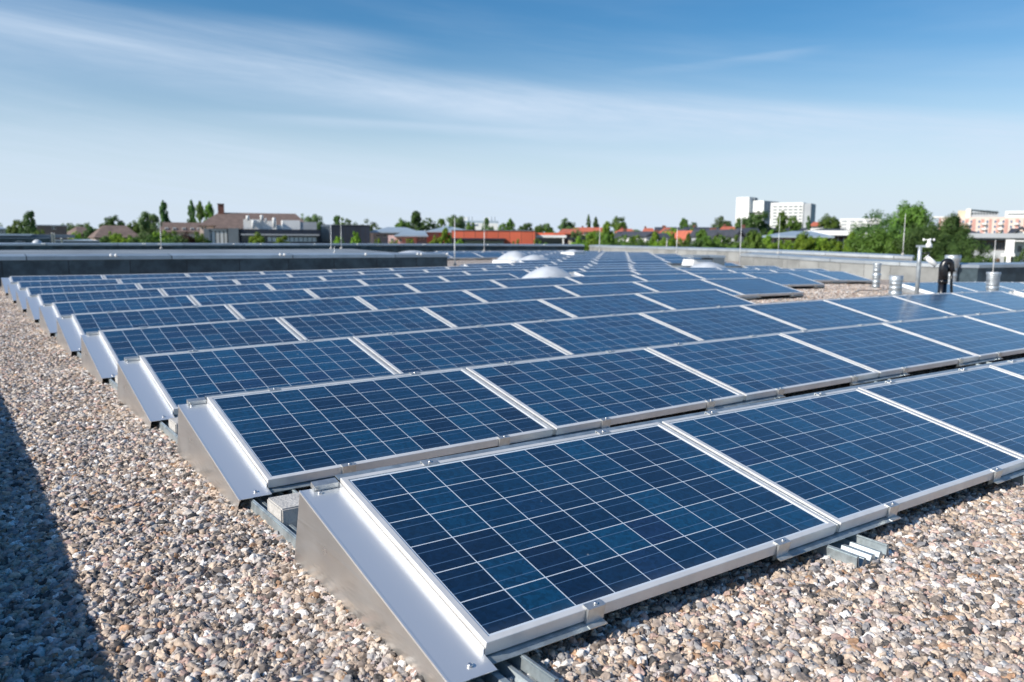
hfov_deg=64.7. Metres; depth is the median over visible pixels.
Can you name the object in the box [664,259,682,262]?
solar panel
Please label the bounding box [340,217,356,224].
tree
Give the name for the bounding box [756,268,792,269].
solar panel
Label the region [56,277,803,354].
mounting frame
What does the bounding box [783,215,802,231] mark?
tree
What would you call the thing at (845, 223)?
long white block
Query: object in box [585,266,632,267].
solar panel
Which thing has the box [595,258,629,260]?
solar panel
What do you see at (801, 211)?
balcony block
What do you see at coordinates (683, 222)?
tree
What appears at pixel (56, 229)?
flat brown block
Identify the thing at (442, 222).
tree
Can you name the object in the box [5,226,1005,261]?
tree belt
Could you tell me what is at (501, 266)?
solar panel
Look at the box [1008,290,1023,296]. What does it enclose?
mounting frame
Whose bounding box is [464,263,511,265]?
solar panel
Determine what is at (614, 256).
solar panel
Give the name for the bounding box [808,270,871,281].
solar panel
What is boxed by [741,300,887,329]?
solar panel
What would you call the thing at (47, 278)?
solar panel
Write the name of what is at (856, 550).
floor rail
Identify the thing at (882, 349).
solar panel
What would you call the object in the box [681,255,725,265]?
smoke vent
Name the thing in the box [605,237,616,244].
tree
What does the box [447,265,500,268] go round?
solar panel
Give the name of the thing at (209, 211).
tree
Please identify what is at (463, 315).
solar panel
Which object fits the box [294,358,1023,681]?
mounting frame
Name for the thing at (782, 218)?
tree
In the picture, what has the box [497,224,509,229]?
tree
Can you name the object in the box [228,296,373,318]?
solar panel
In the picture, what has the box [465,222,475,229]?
tree
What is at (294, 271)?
solar panel
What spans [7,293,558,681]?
floor rail
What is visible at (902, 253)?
lightning rod
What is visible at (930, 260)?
weather mast
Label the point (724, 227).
estate house
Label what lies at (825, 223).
tree
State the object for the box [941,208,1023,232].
rose apartment block
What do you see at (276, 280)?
solar panel
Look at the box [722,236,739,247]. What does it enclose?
tree
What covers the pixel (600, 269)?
solar panel
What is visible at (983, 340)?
solar panel
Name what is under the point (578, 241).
tree
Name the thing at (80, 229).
brown roof house
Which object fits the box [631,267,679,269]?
solar panel
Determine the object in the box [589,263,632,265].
solar panel
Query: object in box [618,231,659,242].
estate house
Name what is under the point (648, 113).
sky
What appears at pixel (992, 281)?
ventilation duct
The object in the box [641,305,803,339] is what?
solar panel
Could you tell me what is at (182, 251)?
raised roof
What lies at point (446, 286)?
solar panel
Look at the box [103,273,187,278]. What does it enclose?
solar panel
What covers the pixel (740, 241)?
lightning rod
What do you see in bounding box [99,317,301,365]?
solar panel
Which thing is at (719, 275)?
solar panel
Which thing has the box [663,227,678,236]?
tree
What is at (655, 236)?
tree
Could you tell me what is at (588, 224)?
tree
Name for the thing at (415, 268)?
solar panel
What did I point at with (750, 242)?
tree
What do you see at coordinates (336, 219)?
tree
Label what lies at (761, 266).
solar panel
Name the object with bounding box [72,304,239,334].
solar panel
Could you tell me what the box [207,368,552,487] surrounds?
solar panel
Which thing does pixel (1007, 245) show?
building
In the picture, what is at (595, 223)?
tree
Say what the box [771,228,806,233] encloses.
estate house
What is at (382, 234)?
metal roof house
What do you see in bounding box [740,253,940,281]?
parapet
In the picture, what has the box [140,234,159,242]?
tree
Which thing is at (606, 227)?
tree
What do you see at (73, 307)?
solar panel
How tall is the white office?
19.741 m
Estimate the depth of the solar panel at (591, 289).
12.81 m
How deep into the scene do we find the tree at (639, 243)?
62.99 m
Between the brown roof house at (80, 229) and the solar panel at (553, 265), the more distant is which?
the brown roof house at (80, 229)
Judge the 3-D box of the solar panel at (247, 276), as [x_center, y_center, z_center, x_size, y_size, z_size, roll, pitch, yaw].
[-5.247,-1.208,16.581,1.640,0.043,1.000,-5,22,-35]
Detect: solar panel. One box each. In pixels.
[10,275,103,281]
[17,279,119,287]
[26,283,139,295]
[38,288,164,304]
[52,295,195,317]
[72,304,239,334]
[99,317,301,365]
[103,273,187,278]
[119,276,209,282]
[138,279,237,288]
[139,337,396,414]
[161,283,271,295]
[186,271,261,276]
[190,289,315,305]
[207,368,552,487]
[208,274,290,279]
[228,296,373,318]
[235,276,324,283]
[261,270,329,273]
[267,279,364,289]
[280,307,452,339]
[289,271,361,276]
[306,284,416,297]
[320,273,399,279]
[330,268,390,271]
[340,422,835,654]
[353,323,568,373]
[357,290,483,309]
[359,276,445,284]
[360,270,426,273]
[390,267,448,269]
[396,271,468,276]
[406,280,504,291]
[423,299,572,326]
[424,268,484,271]
[440,273,517,280]
[445,252,482,258]
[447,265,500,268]
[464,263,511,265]
[464,269,529,277]
[465,285,576,301]
[466,348,743,434]
[473,252,503,257]
[483,267,537,269]
[492,277,580,286]
[497,265,545,267]
[510,262,554,264]
[514,313,700,354]
[519,259,561,261]
[525,268,583,272]
[537,266,586,268]
[540,293,673,316]
[541,255,571,255]
[543,256,567,257]
[544,264,590,266]
[553,261,596,263]
[555,282,656,295]
[557,259,596,260]
[562,257,598,258]
[567,275,645,283]
[568,256,598,256]
[572,254,600,255]
[574,270,637,275]
[580,268,633,270]
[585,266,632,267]
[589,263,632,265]
[592,260,632,263]
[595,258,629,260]
[596,257,627,258]
[599,254,626,255]
[599,255,628,256]
[626,255,654,256]
[627,258,662,259]
[628,260,668,262]
[628,263,668,265]
[629,256,664,259]
[631,265,671,267]
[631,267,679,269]
[631,270,688,273]
[633,273,703,280]
[635,279,743,296]
[636,289,755,309]
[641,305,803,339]
[647,333,878,400]
[656,256,690,259]
[662,388,1023,531]
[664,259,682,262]
[675,267,721,269]
[683,270,735,272]
[690,273,755,278]
[702,278,803,296]
[717,267,758,269]
[724,263,738,265]
[730,270,774,272]
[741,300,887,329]
[744,266,779,267]
[744,272,824,286]
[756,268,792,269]
[771,270,838,281]
[780,323,978,376]
[793,269,827,270]
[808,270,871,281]
[825,296,953,321]
[858,365,1023,456]
[883,315,1023,359]
[895,293,1011,314]
[902,282,977,292]
[948,282,1012,292]
[953,291,1023,309]
[964,310,1023,333]
[989,359,1023,377]
[999,282,1023,289]
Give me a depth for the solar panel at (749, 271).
20.58 m
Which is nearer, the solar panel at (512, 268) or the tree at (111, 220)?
the solar panel at (512, 268)
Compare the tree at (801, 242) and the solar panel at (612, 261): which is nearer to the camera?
the solar panel at (612, 261)
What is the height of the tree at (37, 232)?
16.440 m
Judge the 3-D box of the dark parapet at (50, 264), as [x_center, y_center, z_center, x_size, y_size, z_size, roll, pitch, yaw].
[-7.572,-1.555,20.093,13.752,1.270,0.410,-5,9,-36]
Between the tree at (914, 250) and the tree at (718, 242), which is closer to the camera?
the tree at (914, 250)
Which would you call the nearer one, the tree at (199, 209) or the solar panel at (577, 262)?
the solar panel at (577, 262)
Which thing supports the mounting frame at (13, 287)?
on the gravel bed
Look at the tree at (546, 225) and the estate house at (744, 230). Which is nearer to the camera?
the estate house at (744, 230)
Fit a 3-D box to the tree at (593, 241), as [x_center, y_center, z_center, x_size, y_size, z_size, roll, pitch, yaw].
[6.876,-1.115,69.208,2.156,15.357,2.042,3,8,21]
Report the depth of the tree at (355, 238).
79.27 m
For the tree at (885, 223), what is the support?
on the ground
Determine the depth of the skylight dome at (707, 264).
24.37 m
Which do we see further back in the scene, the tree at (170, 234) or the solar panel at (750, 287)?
the tree at (170, 234)
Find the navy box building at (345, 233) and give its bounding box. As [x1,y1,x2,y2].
[331,225,369,242]
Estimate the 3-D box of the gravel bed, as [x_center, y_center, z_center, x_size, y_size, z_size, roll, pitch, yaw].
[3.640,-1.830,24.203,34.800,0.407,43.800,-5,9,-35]
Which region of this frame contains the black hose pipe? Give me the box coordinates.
[937,258,954,292]
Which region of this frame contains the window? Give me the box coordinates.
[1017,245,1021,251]
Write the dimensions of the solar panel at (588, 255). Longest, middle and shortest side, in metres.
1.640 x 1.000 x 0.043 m
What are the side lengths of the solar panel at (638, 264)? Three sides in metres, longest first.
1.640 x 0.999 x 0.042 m
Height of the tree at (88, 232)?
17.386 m
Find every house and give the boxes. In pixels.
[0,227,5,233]
[67,227,86,238]
[88,225,138,240]
[370,227,415,243]
[388,231,427,243]
[425,226,464,243]
[558,229,585,243]
[573,226,603,235]
[614,228,633,240]
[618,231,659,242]
[643,226,653,230]
[654,225,681,231]
[655,230,669,245]
[661,229,689,232]
[664,231,691,242]
[683,225,718,229]
[690,229,746,244]
[720,224,733,229]
[737,225,761,234]
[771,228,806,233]
[810,222,822,229]
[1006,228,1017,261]
[1012,226,1023,241]
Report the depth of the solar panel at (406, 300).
10.89 m
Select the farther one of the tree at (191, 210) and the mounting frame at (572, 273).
the tree at (191, 210)
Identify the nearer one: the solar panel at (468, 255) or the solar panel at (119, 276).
the solar panel at (119, 276)
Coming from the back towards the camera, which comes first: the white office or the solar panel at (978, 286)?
the white office
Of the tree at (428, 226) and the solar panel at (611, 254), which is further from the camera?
the tree at (428, 226)
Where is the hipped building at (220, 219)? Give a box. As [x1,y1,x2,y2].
[197,203,303,239]
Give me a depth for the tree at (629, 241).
65.49 m
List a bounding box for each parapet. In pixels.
[0,243,584,252]
[0,253,447,285]
[589,245,914,261]
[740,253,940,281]
[957,262,1023,281]
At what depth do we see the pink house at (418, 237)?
91.29 m
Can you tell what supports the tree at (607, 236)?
on the ground
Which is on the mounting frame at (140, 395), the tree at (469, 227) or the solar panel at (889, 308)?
the solar panel at (889, 308)
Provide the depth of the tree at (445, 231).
77.17 m
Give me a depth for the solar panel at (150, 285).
14.39 m
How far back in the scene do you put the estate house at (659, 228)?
211.17 m
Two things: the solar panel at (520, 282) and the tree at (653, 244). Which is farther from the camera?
the tree at (653, 244)
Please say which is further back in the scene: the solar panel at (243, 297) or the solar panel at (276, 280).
the solar panel at (276, 280)
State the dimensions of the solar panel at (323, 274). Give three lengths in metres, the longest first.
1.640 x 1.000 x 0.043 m
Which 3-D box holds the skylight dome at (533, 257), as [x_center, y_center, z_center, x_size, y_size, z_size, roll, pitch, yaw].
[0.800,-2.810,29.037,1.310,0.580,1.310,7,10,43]
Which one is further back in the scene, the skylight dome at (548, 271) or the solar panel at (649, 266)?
the solar panel at (649, 266)
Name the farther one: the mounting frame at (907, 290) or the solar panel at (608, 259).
the solar panel at (608, 259)
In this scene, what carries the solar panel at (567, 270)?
on the mounting frame at (22, 294)
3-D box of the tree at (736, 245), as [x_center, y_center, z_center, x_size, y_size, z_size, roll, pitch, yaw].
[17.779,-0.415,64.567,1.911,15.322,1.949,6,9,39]
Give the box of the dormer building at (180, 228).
[159,222,199,237]
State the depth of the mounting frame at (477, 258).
37.95 m
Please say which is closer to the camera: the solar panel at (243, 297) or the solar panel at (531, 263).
the solar panel at (243, 297)
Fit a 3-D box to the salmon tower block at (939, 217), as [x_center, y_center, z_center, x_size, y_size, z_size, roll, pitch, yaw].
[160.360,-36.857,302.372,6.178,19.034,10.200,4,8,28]
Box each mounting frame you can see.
[1,263,681,294]
[8,265,746,302]
[16,267,716,311]
[26,273,505,322]
[39,272,824,336]
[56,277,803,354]
[81,289,705,383]
[117,291,992,427]
[177,310,1018,507]
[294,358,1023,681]
[447,252,555,259]
[569,269,871,283]
[902,282,931,294]
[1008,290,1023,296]
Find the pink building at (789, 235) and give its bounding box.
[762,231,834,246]
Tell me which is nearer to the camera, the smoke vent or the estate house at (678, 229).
the smoke vent
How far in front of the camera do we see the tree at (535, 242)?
77.38 m
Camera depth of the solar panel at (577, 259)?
28.86 m
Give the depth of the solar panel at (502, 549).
2.91 m
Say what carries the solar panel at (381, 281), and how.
on the mounting frame at (33, 303)
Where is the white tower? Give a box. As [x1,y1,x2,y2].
[735,197,778,228]
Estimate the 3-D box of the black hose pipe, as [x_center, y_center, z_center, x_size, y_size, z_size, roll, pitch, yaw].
[7.371,-0.873,13.505,0.485,1.015,0.157,3,8,19]
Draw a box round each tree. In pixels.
[6,219,23,233]
[18,211,36,233]
[31,229,44,233]
[61,223,82,230]
[70,231,82,238]
[74,222,91,228]
[82,226,95,238]
[99,235,111,242]
[101,215,124,225]
[105,231,121,242]
[111,236,127,242]
[119,235,139,242]
[127,220,140,233]
[127,237,139,242]
[136,231,151,239]
[137,211,162,235]
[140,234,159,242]
[149,230,172,242]
[158,200,171,227]
[160,237,176,242]
[167,230,181,238]
[167,235,189,242]
[179,231,195,242]
[187,199,196,222]
[194,231,207,242]
[195,200,204,222]
[203,201,214,221]
[248,232,265,242]
[275,235,289,242]
[301,213,323,229]
[333,215,343,224]
[333,236,344,242]
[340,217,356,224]
[350,231,360,242]
[362,218,380,230]
[394,218,412,227]
[406,238,414,243]
[408,211,423,230]
[420,218,437,230]
[428,234,443,243]
[436,218,445,227]
[439,227,452,243]
[446,214,465,229]
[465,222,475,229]
[481,218,488,229]
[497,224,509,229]
[505,218,515,229]
[519,222,532,229]
[533,238,547,243]
[535,224,544,232]
[542,223,552,232]
[557,218,575,230]
[569,236,587,250]
[571,230,587,237]
[583,230,603,246]
[585,238,598,250]
[586,214,590,226]
[593,216,598,226]
[596,232,611,244]
[599,221,614,240]
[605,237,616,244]
[610,216,627,231]
[615,234,630,244]
[622,235,634,245]
[631,235,644,245]
[631,237,648,245]
[648,238,662,245]
[649,231,658,244]
[658,237,675,246]
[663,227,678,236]
[673,238,689,246]
[679,217,688,228]
[685,232,691,245]
[688,239,707,246]
[696,229,709,242]
[698,235,717,247]
[710,216,732,229]
[710,235,729,247]
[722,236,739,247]
[728,235,741,245]
[728,239,745,247]
[734,217,740,228]
[737,210,773,239]
[743,229,766,248]
[762,235,771,247]
[763,240,779,249]
[773,210,787,233]
[775,240,791,249]
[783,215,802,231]
[792,230,816,250]
[806,216,810,229]
[809,237,840,251]
[810,235,829,250]
[817,213,840,228]
[830,238,846,251]
[843,231,855,251]
[845,227,902,253]
[848,209,912,239]
[887,223,954,261]
[888,200,934,245]
[903,215,959,256]
[932,231,999,262]
[937,211,973,256]
[1012,248,1023,261]
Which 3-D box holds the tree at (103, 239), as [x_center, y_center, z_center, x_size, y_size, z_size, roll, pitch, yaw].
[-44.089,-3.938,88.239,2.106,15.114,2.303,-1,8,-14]
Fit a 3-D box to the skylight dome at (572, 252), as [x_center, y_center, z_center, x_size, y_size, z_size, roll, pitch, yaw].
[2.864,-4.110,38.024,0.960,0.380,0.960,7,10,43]
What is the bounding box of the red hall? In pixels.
[451,230,565,243]
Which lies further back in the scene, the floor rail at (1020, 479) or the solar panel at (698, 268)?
the solar panel at (698, 268)
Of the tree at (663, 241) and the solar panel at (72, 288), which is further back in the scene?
the tree at (663, 241)
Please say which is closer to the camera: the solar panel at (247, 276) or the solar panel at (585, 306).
the solar panel at (585, 306)
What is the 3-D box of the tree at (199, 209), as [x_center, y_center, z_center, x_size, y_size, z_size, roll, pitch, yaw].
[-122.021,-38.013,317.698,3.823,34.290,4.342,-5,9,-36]
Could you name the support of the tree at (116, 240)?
on the ground
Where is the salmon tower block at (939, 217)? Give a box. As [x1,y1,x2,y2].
[933,216,949,224]
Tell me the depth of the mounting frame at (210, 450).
4.16 m
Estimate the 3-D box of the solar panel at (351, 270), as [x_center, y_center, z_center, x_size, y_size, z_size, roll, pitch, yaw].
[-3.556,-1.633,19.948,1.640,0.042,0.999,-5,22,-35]
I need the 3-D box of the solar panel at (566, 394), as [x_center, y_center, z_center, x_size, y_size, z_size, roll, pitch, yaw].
[0.642,0.295,5.477,1.640,0.044,1.000,-5,22,-35]
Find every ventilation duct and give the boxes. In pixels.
[872,263,881,287]
[888,275,902,295]
[945,255,961,281]
[986,272,1000,290]
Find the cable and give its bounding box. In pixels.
[852,289,888,293]
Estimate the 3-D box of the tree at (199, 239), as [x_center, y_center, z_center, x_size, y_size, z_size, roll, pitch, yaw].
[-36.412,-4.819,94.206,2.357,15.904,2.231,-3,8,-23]
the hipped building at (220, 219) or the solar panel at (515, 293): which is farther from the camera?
the hipped building at (220, 219)
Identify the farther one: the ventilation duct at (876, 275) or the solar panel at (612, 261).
the solar panel at (612, 261)
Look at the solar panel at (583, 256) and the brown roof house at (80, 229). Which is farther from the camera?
the brown roof house at (80, 229)
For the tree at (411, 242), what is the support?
on the ground
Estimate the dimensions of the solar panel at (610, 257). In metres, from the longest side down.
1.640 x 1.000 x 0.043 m
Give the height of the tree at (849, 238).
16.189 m
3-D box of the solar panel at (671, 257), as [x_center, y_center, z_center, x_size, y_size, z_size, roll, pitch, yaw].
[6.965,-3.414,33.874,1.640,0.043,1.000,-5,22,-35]
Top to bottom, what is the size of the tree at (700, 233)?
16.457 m
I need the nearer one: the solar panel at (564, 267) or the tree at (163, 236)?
the solar panel at (564, 267)
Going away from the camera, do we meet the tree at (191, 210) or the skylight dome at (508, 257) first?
the skylight dome at (508, 257)
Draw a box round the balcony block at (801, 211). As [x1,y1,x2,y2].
[770,202,815,227]
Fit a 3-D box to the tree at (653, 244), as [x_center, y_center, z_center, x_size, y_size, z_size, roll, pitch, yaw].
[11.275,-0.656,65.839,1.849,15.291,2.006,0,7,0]
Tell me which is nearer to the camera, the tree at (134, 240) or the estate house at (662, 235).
the tree at (134, 240)
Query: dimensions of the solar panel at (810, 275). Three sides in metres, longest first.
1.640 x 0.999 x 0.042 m
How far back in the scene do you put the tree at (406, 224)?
187.38 m
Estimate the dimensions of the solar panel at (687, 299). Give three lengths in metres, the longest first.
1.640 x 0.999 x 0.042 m
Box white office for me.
[463,217,497,229]
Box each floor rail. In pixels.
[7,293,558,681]
[749,402,1023,484]
[814,534,888,567]
[849,379,891,384]
[952,362,991,366]
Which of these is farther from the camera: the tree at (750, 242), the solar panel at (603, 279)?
the tree at (750, 242)
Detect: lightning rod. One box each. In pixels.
[453,218,455,265]
[483,217,484,251]
[739,217,741,265]
[901,214,905,254]
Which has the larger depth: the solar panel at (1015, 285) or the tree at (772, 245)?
the tree at (772, 245)
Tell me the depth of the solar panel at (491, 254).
39.15 m
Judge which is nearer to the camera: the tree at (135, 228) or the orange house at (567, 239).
the orange house at (567, 239)
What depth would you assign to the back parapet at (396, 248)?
43.77 m
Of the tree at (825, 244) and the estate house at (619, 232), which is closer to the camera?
the tree at (825, 244)
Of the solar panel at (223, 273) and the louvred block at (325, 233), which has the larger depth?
the louvred block at (325, 233)
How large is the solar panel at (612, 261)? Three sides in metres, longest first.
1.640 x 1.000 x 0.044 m
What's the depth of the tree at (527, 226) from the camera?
197.31 m
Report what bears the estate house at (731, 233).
on the ground
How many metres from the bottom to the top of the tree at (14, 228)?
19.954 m
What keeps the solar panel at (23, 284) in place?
on the mounting frame at (13, 287)
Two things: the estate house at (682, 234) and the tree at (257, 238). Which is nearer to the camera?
the tree at (257, 238)
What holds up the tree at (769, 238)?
on the ground
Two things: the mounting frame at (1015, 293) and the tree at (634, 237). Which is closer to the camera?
the mounting frame at (1015, 293)
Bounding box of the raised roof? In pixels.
[0,249,395,253]
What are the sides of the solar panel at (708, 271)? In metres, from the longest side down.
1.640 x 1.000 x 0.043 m
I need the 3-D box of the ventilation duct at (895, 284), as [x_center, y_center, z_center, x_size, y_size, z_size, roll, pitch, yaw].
[5.973,-0.708,12.606,0.200,0.629,0.201,-5,9,-35]
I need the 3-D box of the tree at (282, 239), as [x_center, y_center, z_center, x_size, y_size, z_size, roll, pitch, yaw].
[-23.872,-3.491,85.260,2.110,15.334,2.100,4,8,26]
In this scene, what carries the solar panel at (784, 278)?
on the mounting frame at (48, 317)
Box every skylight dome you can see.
[398,250,425,252]
[492,251,526,262]
[511,255,549,262]
[522,266,571,277]
[560,250,585,254]
[691,262,726,267]
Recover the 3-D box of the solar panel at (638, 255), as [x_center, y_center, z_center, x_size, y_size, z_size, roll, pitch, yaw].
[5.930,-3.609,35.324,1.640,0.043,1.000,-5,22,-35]
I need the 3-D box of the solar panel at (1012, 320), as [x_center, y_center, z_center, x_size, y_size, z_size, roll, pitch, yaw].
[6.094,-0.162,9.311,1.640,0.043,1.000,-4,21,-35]
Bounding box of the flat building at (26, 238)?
[0,234,99,242]
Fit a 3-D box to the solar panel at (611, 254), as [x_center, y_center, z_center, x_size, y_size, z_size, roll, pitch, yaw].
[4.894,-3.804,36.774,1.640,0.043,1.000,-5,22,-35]
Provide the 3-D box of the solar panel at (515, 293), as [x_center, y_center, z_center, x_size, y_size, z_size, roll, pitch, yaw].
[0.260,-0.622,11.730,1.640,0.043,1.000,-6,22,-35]
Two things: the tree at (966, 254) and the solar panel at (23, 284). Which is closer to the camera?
the solar panel at (23, 284)
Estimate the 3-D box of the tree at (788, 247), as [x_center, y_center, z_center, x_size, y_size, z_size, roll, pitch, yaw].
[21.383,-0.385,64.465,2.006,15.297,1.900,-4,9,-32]
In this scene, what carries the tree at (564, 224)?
on the ground
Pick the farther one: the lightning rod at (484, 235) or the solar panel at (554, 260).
the lightning rod at (484, 235)
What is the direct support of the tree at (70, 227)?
on the ground
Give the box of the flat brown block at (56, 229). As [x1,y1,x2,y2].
[36,225,66,238]
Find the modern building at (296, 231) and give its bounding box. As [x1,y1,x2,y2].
[204,215,320,242]
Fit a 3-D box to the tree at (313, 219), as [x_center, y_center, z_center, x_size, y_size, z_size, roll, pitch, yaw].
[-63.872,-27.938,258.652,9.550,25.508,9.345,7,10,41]
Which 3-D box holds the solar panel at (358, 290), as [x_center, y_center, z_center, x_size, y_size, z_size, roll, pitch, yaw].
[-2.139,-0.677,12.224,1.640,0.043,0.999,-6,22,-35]
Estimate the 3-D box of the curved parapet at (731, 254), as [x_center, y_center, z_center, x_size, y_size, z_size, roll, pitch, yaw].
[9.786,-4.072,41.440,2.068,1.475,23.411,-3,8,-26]
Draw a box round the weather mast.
[915,238,937,293]
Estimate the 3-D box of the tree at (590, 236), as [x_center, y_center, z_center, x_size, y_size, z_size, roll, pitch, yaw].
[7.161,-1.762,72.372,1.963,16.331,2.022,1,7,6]
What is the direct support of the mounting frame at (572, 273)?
on the gravel bed
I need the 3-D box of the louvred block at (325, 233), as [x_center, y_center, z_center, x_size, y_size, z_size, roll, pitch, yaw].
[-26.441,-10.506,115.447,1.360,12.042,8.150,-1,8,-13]
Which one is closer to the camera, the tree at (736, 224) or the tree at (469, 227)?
the tree at (736, 224)
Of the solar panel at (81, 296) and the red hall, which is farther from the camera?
the red hall
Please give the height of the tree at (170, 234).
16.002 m
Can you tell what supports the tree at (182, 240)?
on the ground
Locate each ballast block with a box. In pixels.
[168,417,177,434]
[267,492,299,527]
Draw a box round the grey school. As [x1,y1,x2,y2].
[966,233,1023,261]
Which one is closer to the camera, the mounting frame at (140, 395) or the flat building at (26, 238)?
the mounting frame at (140, 395)
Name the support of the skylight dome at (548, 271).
on the gravel bed
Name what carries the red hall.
on the ground
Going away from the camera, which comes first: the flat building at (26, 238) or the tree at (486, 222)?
the flat building at (26, 238)
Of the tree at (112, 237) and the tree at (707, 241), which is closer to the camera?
the tree at (707, 241)
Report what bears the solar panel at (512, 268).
on the mounting frame at (13, 287)
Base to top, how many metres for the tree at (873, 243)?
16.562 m
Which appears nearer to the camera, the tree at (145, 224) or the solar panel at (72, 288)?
the solar panel at (72, 288)
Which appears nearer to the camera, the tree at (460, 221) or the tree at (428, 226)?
the tree at (428, 226)
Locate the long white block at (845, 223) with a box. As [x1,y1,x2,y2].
[840,218,880,229]
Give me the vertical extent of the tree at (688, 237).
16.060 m
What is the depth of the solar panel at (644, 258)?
30.76 m
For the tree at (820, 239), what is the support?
on the ground
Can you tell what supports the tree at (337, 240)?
on the ground
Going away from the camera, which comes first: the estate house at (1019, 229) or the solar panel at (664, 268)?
the solar panel at (664, 268)
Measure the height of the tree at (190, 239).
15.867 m
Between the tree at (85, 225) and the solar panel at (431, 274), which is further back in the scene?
the tree at (85, 225)
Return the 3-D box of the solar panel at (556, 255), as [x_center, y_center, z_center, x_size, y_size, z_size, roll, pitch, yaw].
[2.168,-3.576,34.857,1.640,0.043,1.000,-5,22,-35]
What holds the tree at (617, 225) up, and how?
on the ground
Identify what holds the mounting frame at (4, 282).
on the gravel bed
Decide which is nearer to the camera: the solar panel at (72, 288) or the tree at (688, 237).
the solar panel at (72, 288)
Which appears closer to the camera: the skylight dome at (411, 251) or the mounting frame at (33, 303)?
the mounting frame at (33, 303)
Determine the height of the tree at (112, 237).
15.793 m
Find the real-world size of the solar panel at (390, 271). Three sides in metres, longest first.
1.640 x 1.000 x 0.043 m
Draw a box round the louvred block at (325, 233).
[321,224,330,242]
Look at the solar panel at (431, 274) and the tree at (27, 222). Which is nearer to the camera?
the solar panel at (431, 274)
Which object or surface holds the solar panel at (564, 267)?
on the mounting frame at (13, 287)
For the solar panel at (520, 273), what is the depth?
18.27 m
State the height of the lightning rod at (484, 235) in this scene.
1.428 m
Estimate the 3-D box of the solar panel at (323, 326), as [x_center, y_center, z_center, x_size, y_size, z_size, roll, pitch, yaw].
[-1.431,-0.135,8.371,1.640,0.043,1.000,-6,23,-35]
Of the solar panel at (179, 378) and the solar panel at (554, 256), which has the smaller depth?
the solar panel at (179, 378)
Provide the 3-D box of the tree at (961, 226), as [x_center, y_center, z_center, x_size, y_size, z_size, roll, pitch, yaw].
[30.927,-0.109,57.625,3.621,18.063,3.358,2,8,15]
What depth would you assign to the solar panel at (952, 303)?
11.71 m
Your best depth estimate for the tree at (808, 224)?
257.03 m
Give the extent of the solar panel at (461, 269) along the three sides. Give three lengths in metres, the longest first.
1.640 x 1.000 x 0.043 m
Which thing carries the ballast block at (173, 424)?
on the gravel bed
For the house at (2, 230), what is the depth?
148.90 m
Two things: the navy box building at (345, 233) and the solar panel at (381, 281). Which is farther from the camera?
the navy box building at (345, 233)
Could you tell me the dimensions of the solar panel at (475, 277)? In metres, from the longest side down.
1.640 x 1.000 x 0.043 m
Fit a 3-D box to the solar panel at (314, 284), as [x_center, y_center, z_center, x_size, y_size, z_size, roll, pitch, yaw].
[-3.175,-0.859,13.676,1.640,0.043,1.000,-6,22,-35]
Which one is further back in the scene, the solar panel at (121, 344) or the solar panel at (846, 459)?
the solar panel at (121, 344)
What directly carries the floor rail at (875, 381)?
on the gravel bed
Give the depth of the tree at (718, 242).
66.42 m
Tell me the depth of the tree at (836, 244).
65.28 m
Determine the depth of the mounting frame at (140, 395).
5.57 m
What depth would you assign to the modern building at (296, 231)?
105.03 m
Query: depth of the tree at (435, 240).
77.18 m
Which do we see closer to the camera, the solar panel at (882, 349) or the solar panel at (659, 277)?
the solar panel at (882, 349)
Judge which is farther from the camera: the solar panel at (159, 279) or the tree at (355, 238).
the tree at (355, 238)
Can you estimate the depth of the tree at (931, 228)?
56.49 m
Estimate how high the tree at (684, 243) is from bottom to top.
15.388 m
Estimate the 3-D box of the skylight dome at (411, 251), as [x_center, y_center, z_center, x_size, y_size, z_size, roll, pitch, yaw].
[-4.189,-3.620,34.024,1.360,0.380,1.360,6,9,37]
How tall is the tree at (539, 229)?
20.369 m
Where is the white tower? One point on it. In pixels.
(745, 206)
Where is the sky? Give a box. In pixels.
[0,0,1023,232]
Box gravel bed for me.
[0,258,1023,681]
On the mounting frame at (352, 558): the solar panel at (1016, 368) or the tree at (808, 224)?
the solar panel at (1016, 368)
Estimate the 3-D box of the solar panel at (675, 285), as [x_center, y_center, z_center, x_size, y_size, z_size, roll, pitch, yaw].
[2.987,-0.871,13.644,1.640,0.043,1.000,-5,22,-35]
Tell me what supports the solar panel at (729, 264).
on the mounting frame at (4, 282)
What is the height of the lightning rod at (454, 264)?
1.435 m
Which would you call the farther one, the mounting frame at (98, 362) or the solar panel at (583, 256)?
the solar panel at (583, 256)
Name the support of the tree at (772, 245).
on the ground
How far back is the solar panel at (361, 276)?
16.31 m
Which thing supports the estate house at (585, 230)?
on the ground
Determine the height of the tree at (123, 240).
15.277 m
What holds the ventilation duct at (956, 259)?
on the gravel bed
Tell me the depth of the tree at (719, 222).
237.21 m
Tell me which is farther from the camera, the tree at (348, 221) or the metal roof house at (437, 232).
the tree at (348, 221)
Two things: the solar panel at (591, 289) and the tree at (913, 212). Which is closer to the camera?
the solar panel at (591, 289)
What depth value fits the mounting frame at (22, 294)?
12.92 m
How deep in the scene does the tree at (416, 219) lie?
182.53 m
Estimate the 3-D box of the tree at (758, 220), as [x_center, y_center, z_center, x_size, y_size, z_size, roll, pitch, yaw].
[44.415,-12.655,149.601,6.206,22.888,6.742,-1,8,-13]
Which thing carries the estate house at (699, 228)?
on the ground
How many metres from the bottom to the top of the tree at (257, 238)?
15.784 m
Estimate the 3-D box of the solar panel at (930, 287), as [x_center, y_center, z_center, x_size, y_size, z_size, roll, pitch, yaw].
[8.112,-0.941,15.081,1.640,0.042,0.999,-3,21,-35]

